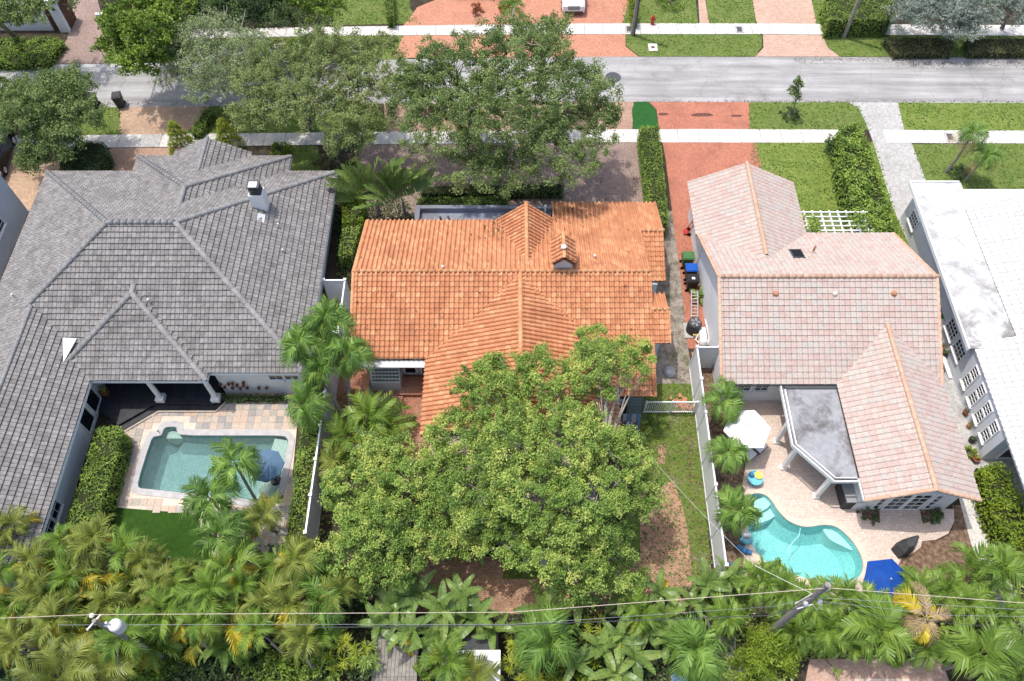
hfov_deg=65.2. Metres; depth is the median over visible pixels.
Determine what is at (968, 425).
plant pot
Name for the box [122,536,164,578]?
palm tree
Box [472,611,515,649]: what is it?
banana plant
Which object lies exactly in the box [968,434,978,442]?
plant pot
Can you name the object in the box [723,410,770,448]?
parasol
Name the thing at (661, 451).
brick path
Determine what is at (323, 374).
palm tree
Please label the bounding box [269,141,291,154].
shrub
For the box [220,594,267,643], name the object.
banana plant
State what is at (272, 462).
parasol
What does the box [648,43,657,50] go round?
meter box
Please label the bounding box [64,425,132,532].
hedge
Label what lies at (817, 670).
roof
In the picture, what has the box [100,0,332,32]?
ground cover
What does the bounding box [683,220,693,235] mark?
hand truck
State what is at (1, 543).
palm tree
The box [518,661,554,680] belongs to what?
rosette shrub
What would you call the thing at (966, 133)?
palm tree
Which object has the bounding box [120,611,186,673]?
palm tree
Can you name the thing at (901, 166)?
driveway
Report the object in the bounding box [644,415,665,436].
fern
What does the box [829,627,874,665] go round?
palm tree
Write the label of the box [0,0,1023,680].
ground
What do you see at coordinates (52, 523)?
window
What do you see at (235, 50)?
feathery tree
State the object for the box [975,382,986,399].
window
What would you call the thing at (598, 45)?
driveway
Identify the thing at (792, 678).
undergrowth
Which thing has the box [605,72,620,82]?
manhole cover
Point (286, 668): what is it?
shrub
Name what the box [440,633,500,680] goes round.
shed
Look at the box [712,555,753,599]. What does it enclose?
banana plant
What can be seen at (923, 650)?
palm tree
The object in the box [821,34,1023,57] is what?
lawn
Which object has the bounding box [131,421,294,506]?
swimming pool
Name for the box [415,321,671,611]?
shade tree
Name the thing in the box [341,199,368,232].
hedge
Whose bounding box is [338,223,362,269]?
hedge
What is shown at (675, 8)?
shrub
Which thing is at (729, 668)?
paved pad
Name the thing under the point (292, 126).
lawn
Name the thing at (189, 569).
palm tree
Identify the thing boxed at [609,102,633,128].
driveway
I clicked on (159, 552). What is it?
palm tree
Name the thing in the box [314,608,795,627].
power line
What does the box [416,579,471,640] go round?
banana plant
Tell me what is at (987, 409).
window
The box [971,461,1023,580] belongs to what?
hedge
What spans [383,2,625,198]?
oak tree
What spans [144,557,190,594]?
palm tree
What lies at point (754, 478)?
toy table
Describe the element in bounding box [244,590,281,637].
banana plant
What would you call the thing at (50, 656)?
palm tree
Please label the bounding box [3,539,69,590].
palm tree
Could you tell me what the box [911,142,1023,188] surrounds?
lawn
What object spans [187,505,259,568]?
palm tree
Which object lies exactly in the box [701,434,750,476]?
palm tree
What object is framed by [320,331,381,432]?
palm tree
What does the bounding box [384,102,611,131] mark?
driveway
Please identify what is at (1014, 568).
palm tree
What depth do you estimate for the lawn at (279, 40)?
64.48 m
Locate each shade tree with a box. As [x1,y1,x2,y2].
[0,0,79,39]
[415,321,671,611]
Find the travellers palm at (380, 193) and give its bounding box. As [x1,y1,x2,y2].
[352,161,441,217]
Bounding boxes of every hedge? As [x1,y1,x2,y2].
[0,35,67,71]
[59,139,115,170]
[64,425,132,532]
[189,107,216,139]
[222,392,287,403]
[286,415,319,548]
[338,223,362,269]
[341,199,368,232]
[344,160,362,201]
[383,0,395,28]
[416,195,509,204]
[419,182,563,199]
[628,0,638,28]
[636,124,669,237]
[818,0,894,37]
[829,121,901,237]
[880,35,956,59]
[962,36,1023,59]
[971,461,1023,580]
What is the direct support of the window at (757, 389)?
in the house at (832, 341)
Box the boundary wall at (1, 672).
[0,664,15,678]
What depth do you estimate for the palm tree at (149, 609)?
36.56 m
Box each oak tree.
[220,21,405,163]
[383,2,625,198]
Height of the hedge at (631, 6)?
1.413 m
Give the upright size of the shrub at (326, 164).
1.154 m
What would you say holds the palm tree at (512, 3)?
on the ground at (332, 270)
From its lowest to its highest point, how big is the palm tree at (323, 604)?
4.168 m
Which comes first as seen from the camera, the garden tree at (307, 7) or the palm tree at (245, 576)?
the palm tree at (245, 576)
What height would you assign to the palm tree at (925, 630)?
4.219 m
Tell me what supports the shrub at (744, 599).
on the ground at (332, 270)
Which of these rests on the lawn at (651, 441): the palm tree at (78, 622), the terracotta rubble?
the terracotta rubble
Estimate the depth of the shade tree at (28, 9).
57.64 m
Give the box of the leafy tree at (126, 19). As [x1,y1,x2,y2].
[88,0,197,76]
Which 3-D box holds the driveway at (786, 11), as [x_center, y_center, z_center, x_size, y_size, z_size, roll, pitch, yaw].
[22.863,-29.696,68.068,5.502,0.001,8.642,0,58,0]
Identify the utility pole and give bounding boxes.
[86,613,165,658]
[630,0,639,35]
[766,582,830,635]
[842,0,860,37]
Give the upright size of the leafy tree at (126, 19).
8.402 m
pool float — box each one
[736,544,751,554]
[739,532,751,544]
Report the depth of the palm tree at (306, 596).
39.00 m
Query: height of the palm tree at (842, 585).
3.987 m
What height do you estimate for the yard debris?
0.040 m
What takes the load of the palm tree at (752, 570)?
on the ground at (332, 270)
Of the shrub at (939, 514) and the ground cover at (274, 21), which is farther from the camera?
the ground cover at (274, 21)
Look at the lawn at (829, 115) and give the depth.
60.02 m
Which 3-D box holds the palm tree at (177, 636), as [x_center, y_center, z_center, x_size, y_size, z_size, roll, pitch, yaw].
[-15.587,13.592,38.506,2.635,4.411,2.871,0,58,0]
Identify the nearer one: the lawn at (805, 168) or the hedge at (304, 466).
the hedge at (304, 466)
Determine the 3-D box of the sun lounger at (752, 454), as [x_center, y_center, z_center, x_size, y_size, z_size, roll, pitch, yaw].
[12.972,5.958,45.315,0.690,0.803,1.950,-36,64,-20]
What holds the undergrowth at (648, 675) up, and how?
on the ground at (332, 270)
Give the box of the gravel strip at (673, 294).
[656,211,690,383]
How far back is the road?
62.14 m
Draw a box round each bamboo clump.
[726,645,776,680]
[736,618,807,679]
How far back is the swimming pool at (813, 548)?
43.77 m
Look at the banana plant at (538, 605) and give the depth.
39.01 m
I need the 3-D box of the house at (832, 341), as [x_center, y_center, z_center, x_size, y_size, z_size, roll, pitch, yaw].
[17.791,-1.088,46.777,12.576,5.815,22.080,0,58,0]
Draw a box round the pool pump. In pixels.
[695,319,708,345]
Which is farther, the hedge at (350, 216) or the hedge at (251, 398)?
the hedge at (350, 216)
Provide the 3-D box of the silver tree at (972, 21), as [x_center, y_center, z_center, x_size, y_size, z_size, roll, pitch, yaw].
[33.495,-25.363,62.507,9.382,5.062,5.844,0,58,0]
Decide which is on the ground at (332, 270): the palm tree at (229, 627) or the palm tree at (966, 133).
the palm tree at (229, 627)
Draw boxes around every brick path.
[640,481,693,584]
[657,445,665,463]
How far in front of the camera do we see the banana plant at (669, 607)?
39.13 m
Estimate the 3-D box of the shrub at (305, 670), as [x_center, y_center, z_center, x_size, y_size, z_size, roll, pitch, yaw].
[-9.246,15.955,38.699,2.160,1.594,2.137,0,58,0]
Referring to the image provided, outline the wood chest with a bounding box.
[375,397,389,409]
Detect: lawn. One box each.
[68,106,120,135]
[104,35,320,63]
[186,104,384,134]
[289,144,322,170]
[321,0,420,24]
[321,35,409,59]
[502,547,550,579]
[621,0,640,23]
[624,381,717,615]
[625,33,762,56]
[639,0,698,23]
[706,0,756,23]
[748,101,870,130]
[751,141,909,246]
[811,0,823,23]
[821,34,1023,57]
[898,101,1023,131]
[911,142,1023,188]
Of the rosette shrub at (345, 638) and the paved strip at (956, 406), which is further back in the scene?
the paved strip at (956, 406)
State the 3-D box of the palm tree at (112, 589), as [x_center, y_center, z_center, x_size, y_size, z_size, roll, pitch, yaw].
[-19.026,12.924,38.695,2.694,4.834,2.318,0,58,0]
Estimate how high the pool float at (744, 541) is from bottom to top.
0.322 m
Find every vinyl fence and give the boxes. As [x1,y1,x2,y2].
[303,331,341,545]
[322,278,350,355]
[688,345,728,575]
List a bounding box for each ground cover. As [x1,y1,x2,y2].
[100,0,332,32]
[319,388,357,551]
[332,157,414,302]
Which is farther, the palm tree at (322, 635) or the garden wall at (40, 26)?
the garden wall at (40, 26)
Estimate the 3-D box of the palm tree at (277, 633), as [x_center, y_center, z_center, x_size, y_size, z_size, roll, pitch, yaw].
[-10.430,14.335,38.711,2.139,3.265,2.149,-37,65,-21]
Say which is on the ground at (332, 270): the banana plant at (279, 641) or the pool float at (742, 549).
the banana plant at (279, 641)
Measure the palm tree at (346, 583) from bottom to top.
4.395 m
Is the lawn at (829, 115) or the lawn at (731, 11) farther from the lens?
the lawn at (731, 11)
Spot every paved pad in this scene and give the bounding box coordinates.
[714,636,735,658]
[719,662,745,680]
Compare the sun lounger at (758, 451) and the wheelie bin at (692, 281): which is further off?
the wheelie bin at (692, 281)
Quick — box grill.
[891,535,918,558]
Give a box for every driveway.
[0,149,59,279]
[54,0,105,63]
[108,147,181,170]
[120,106,208,134]
[358,142,643,219]
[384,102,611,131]
[395,34,638,57]
[403,0,628,25]
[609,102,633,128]
[650,102,749,128]
[662,142,760,347]
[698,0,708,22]
[752,0,815,23]
[755,34,839,56]
[848,102,1023,506]
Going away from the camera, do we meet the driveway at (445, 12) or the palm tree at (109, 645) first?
the palm tree at (109, 645)
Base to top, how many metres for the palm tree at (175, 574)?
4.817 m
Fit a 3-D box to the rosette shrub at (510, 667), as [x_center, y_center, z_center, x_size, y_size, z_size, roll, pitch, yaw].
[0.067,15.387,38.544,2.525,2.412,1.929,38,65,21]
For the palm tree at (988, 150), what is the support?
on the lawn at (935, 161)
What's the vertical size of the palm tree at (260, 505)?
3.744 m
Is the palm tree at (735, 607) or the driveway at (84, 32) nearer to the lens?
the palm tree at (735, 607)
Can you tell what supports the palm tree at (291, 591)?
on the ground at (332, 270)
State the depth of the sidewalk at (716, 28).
65.37 m
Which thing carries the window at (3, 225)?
in the house at (13, 211)
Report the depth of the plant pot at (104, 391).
46.68 m
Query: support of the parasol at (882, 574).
on the patio
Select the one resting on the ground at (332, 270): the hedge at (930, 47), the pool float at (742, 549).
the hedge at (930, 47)
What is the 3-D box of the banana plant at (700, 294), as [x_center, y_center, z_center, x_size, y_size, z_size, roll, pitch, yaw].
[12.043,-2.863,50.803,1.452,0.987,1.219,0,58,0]
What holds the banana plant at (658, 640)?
on the ground at (332, 270)
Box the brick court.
[333,358,429,459]
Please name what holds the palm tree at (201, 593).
on the ground at (332, 270)
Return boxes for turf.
[101,508,209,575]
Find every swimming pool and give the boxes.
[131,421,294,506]
[741,488,868,586]
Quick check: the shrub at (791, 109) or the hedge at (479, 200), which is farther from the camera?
the shrub at (791, 109)
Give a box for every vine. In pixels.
[801,213,820,232]
[844,207,882,232]
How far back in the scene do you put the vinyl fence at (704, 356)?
44.36 m
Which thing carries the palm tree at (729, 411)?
on the mulch bed at (733, 553)
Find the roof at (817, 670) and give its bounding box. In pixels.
[806,659,948,680]
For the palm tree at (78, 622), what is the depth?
37.18 m
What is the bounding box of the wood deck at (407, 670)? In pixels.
[371,631,418,680]
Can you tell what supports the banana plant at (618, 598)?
on the ground at (332, 270)
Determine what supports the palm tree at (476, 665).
on the ground at (332, 270)
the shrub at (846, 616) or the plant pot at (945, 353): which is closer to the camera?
the shrub at (846, 616)
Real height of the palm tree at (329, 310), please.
7.637 m
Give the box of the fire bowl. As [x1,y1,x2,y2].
[663,366,676,377]
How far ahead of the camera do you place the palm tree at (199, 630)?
36.14 m
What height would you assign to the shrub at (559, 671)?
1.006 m
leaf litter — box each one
[101,57,1023,104]
[356,273,640,340]
[361,197,638,266]
[373,488,693,604]
[385,245,687,443]
[398,143,639,201]
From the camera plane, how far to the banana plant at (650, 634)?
38.36 m
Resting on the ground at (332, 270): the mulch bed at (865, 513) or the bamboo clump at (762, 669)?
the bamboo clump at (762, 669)
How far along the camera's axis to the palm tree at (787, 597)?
38.35 m
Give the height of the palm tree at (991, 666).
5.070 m
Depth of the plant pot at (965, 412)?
46.56 m
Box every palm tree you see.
[0,503,43,548]
[0,529,4,550]
[0,549,19,596]
[0,591,43,629]
[0,610,43,673]
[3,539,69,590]
[4,565,76,620]
[6,630,102,680]
[12,563,56,604]
[16,532,60,570]
[23,591,82,651]
[30,585,109,646]
[30,598,99,653]
[32,583,95,647]
[38,520,99,565]
[43,550,106,608]
[44,607,97,651]
[58,521,121,577]
[60,638,138,680]
[62,511,127,563]
[64,555,125,605]
[79,571,117,611]
[79,578,135,625]
[91,604,155,665]
[101,521,145,574]
[102,600,160,667]
[104,552,156,610]
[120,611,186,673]
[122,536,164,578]
[128,543,177,579]
[129,561,178,610]
[130,580,188,642]
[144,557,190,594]
[150,591,200,644]
[151,565,195,602]
[164,557,205,589]
[170,561,246,623]
[174,600,221,648]
[177,474,244,541]
[179,620,207,665]
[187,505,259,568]
[188,589,236,636]
[197,535,265,594]
[201,621,253,665]
[205,434,280,532]
[206,590,255,657]
[216,561,261,607]
[226,566,266,628]
[230,604,285,655]
[240,570,300,630]
[241,488,288,541]
[255,543,308,583]
[260,579,319,629]
[270,619,310,652]
[271,531,324,582]
[276,322,349,417]
[279,605,324,669]
[281,573,319,606]
[283,545,329,587]
[284,375,342,439]
[295,572,349,635]
[298,292,359,408]
[298,600,346,654]
[299,348,352,436]
[311,435,357,486]
[316,572,360,615]
[319,410,374,462]
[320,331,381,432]
[321,561,348,589]
[340,387,400,443]
[362,401,420,455]
[415,636,475,680]
[440,647,502,680]
[498,0,525,18]
[509,598,582,680]
[617,586,665,640]
[660,610,730,680]
[697,375,747,425]
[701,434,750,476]
[703,592,748,638]
[712,482,763,537]
[729,553,786,606]
[758,563,811,614]
[767,609,814,657]
[786,573,832,631]
[800,603,851,659]
[809,571,868,619]
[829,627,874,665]
[835,589,916,667]
[846,578,893,623]
[878,588,922,634]
[891,580,953,647]
[895,565,950,608]
[905,621,947,673]
[917,564,965,613]
[932,580,997,626]
[933,540,994,602]
[936,609,1023,680]
[944,121,989,172]
[964,140,1005,181]
[970,540,1023,595]
[978,586,1023,641]
[987,618,1023,675]
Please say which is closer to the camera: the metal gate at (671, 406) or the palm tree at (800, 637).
the palm tree at (800, 637)
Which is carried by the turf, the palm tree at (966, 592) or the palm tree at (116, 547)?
the palm tree at (116, 547)
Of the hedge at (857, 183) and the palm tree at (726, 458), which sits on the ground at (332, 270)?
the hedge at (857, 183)
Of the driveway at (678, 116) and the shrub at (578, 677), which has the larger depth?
the driveway at (678, 116)
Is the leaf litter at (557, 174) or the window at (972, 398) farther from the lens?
the leaf litter at (557, 174)
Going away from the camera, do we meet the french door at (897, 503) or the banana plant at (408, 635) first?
the banana plant at (408, 635)
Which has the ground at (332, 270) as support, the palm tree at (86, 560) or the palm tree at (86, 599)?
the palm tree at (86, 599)
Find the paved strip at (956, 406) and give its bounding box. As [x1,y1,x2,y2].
[944,368,987,473]
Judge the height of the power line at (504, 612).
0.973 m
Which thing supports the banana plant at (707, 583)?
on the ground at (332, 270)
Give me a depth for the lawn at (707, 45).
64.41 m
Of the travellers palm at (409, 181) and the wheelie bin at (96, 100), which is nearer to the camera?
the travellers palm at (409, 181)
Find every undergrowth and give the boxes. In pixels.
[0,528,376,680]
[378,583,741,680]
[720,561,1023,680]
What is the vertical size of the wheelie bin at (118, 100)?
1.105 m
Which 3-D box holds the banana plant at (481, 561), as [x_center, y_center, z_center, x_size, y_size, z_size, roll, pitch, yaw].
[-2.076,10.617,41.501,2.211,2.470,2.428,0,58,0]
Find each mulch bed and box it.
[410,556,692,613]
[701,368,753,574]
[861,509,879,522]
[898,505,996,613]
[920,509,938,523]
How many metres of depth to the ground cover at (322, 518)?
43.73 m
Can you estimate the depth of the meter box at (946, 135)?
58.88 m
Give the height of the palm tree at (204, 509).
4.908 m
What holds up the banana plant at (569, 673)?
on the ground at (332, 270)
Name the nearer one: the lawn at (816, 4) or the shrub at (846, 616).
the shrub at (846, 616)
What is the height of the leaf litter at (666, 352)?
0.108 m
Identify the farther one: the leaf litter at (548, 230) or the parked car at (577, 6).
the parked car at (577, 6)
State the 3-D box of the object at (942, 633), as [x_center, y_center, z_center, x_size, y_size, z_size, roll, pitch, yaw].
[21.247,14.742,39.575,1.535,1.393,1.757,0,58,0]
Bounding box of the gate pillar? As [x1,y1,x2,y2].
[44,0,70,31]
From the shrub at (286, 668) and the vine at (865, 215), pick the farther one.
the vine at (865, 215)
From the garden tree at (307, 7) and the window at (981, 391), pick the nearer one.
the window at (981, 391)
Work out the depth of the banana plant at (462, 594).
38.95 m
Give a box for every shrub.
[2,653,33,680]
[124,645,175,680]
[161,641,192,672]
[185,648,231,680]
[239,648,264,680]
[253,645,313,680]
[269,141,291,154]
[298,648,341,680]
[311,153,332,170]
[322,628,371,676]
[346,643,381,673]
[347,664,371,680]
[412,653,440,680]
[500,633,537,680]
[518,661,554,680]
[543,182,562,197]
[543,656,568,680]
[572,653,602,680]
[579,611,608,648]
[655,0,683,10]
[700,666,729,680]
[727,588,752,618]
[774,557,795,590]
[779,105,799,120]
[788,627,814,651]
[808,637,844,679]
[823,133,836,154]
[834,604,863,628]
[856,506,879,525]
[874,632,908,668]
[901,566,919,590]
[922,507,944,523]
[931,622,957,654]
[950,162,969,179]
[964,444,977,458]
[1000,656,1023,680]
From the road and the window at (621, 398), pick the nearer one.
the window at (621, 398)
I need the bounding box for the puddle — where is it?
[691,113,712,115]
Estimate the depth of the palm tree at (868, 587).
38.38 m
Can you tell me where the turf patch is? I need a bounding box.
[632,102,658,128]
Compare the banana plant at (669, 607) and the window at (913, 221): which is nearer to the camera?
the banana plant at (669, 607)
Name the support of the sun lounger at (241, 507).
on the pool deck at (250, 416)
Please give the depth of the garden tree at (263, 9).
58.22 m
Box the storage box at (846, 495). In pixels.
[835,483,862,508]
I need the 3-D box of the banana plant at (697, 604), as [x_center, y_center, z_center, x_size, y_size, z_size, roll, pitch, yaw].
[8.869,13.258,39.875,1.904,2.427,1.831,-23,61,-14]
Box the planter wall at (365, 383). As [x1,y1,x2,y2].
[354,374,371,450]
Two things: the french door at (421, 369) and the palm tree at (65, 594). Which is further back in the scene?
the french door at (421, 369)
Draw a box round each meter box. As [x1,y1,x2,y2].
[624,25,631,32]
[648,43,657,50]
[734,26,744,32]
[943,132,956,140]
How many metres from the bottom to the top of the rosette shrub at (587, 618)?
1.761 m
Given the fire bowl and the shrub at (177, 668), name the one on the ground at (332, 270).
the shrub at (177, 668)
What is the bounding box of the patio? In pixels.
[718,401,953,613]
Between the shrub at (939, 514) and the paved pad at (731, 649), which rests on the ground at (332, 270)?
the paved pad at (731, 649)
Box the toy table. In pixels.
[747,470,762,485]
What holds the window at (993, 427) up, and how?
in the house at (967, 245)
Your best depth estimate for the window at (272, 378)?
46.02 m
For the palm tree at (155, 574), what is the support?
on the ground at (332, 270)
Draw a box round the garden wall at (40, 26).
[0,2,53,30]
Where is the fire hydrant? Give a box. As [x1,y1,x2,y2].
[650,15,655,24]
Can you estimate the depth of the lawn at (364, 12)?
66.50 m
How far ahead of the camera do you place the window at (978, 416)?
45.42 m
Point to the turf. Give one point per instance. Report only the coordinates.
(171, 531)
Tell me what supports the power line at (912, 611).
attached to the utility pole at (791, 614)
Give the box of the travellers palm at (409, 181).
[324,156,434,219]
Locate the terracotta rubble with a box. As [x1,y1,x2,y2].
[670,393,693,410]
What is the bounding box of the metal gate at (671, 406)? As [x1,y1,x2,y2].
[643,401,698,412]
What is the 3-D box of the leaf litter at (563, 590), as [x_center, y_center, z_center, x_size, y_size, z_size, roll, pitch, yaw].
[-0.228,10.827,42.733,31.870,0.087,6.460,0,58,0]
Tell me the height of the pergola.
2.550 m
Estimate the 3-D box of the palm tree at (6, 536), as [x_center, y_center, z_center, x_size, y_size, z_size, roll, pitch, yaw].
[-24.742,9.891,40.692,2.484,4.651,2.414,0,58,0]
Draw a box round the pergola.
[801,210,873,232]
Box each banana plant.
[11,597,38,645]
[193,623,250,671]
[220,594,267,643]
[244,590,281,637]
[275,616,317,646]
[356,596,402,646]
[370,584,417,631]
[385,605,424,656]
[393,568,438,616]
[402,611,450,667]
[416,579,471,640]
[426,598,472,646]
[436,571,482,618]
[453,536,483,565]
[457,592,501,641]
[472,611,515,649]
[508,603,546,651]
[513,580,554,623]
[555,643,596,680]
[560,580,604,625]
[577,623,621,670]
[588,646,640,680]
[589,614,645,663]
[604,568,651,615]
[609,593,643,631]
[610,633,664,680]
[621,611,667,650]
[645,567,686,610]
[651,620,694,664]
[655,595,685,638]
[674,585,714,618]
[687,555,732,604]
[689,285,703,304]
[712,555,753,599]
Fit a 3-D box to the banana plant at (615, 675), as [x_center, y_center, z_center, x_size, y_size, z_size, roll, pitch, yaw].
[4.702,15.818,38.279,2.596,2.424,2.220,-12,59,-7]
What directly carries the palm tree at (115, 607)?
on the ground at (332, 270)
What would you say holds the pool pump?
on the driveway at (687, 161)
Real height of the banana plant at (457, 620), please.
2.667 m
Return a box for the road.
[0,57,1023,107]
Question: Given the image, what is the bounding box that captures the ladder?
[691,290,697,317]
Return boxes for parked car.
[0,130,16,176]
[561,0,585,12]
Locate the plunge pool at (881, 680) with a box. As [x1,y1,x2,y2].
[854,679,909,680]
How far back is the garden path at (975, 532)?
43.22 m
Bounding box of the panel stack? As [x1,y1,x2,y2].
[622,414,640,432]
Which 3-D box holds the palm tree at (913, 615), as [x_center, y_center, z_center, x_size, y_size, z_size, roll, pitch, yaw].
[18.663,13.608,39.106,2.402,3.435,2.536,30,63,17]
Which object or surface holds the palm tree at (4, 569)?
on the ground at (332, 270)
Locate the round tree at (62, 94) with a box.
[0,58,110,176]
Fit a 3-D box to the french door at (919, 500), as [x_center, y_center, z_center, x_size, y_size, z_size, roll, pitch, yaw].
[21.625,8.633,42.716,1.050,2.300,0.070,0,58,0]
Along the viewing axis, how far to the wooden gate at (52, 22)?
64.59 m
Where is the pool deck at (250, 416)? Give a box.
[100,393,299,581]
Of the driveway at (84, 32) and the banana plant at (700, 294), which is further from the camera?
the driveway at (84, 32)
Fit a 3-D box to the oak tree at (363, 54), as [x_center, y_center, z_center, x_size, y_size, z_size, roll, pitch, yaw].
[-13.313,-16.557,55.069,12.506,8.346,10.434,0,58,0]
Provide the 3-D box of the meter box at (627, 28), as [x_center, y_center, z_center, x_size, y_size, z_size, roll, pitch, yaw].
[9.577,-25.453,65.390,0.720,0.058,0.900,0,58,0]
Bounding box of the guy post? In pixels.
[879,0,896,36]
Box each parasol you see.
[251,449,284,484]
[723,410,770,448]
[863,559,908,602]
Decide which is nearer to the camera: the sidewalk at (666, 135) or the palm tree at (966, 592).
the palm tree at (966, 592)
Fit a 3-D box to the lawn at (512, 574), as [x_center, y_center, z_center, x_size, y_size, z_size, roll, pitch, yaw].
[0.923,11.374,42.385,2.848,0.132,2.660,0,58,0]
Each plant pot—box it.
[99,384,109,396]
[943,350,949,356]
[962,407,970,416]
[966,422,973,428]
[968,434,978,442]
[971,453,982,462]
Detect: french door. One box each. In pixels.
[77,404,95,434]
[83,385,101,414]
[401,359,417,373]
[418,359,424,373]
[879,495,915,509]
[899,494,936,509]
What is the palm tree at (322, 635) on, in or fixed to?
on the ground at (332, 270)
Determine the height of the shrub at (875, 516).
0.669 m
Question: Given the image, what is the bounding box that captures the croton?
[470,2,484,14]
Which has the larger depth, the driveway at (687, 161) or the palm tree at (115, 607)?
the driveway at (687, 161)
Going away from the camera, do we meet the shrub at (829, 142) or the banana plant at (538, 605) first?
the banana plant at (538, 605)
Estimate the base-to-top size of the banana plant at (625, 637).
2.806 m
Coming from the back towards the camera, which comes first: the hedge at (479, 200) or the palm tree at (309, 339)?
the hedge at (479, 200)
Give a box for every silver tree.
[881,0,1005,41]
[979,0,1023,29]
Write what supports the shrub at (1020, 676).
on the ground at (332, 270)
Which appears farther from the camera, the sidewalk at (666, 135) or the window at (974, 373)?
the sidewalk at (666, 135)
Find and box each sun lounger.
[232,506,246,541]
[724,436,757,462]
[754,444,767,454]
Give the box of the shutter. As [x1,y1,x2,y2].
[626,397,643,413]
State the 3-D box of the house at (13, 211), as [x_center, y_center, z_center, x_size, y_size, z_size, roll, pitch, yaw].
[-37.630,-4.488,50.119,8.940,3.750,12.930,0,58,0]
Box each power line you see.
[8,588,1021,617]
[142,597,1022,624]
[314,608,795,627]
[643,447,807,591]
[814,600,1023,616]
[824,602,1023,629]
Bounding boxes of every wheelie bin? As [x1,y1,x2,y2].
[86,92,100,108]
[111,91,125,107]
[679,251,694,268]
[682,263,698,280]
[684,274,699,291]
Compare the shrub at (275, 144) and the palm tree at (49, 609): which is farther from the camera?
the shrub at (275, 144)
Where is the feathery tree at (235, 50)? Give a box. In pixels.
[147,2,273,103]
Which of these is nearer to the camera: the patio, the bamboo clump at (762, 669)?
the bamboo clump at (762, 669)
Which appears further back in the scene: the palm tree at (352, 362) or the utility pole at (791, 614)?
the palm tree at (352, 362)
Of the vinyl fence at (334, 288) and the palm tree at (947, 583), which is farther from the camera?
the vinyl fence at (334, 288)
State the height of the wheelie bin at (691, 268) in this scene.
1.105 m
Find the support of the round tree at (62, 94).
on the ground at (332, 270)
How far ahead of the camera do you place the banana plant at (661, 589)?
39.53 m
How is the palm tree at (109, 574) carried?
on the ground at (332, 270)
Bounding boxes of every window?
[0,217,7,234]
[41,516,58,535]
[47,498,64,521]
[267,375,285,381]
[283,375,300,381]
[619,397,627,401]
[734,384,753,392]
[752,384,770,392]
[906,208,919,232]
[943,316,959,343]
[950,337,966,364]
[959,372,972,390]
[965,390,978,408]
[969,364,980,381]
[971,408,985,426]
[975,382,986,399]
[977,426,991,445]
[981,400,993,417]
[988,419,1000,436]
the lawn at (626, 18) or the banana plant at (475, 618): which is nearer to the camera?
the banana plant at (475, 618)
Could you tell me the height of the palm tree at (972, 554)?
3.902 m
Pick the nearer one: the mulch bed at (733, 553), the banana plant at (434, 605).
the banana plant at (434, 605)
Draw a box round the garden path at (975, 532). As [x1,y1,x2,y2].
[959,497,1015,610]
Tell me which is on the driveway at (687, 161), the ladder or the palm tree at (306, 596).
the ladder
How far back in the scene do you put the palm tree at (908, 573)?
38.84 m
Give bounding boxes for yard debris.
[640,383,713,575]
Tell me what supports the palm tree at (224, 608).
on the ground at (332, 270)
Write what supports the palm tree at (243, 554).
on the ground at (332, 270)
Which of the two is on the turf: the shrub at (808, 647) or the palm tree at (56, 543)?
the palm tree at (56, 543)
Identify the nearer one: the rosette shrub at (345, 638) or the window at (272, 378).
the rosette shrub at (345, 638)
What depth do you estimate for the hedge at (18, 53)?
62.94 m
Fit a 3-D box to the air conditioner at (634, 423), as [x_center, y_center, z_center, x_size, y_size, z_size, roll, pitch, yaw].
[6.765,4.808,45.982,1.050,0.914,0.950,0,58,0]
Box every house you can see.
[0,136,337,590]
[0,172,27,276]
[348,201,670,567]
[687,160,981,509]
[900,181,1023,488]
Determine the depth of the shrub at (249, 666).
38.91 m
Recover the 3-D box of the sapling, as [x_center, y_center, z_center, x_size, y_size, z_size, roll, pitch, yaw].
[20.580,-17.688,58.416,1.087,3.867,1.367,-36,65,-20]
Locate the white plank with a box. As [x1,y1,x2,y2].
[943,356,952,378]
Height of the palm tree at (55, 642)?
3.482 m
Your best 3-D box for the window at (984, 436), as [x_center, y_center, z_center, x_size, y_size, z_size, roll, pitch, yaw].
[26.440,5.310,44.730,0.160,0.975,0.780,0,58,0]
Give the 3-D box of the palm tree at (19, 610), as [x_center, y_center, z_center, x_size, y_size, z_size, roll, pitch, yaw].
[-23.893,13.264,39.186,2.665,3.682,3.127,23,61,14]
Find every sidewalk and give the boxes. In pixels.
[12,129,1023,148]
[193,23,1023,38]
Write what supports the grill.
on the patio
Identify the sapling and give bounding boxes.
[786,75,804,115]
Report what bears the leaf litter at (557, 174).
on the driveway at (600, 191)
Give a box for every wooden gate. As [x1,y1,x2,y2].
[43,4,58,29]
[57,0,75,28]
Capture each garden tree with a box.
[164,0,252,25]
[221,0,302,28]
[270,0,347,29]
[313,428,476,603]

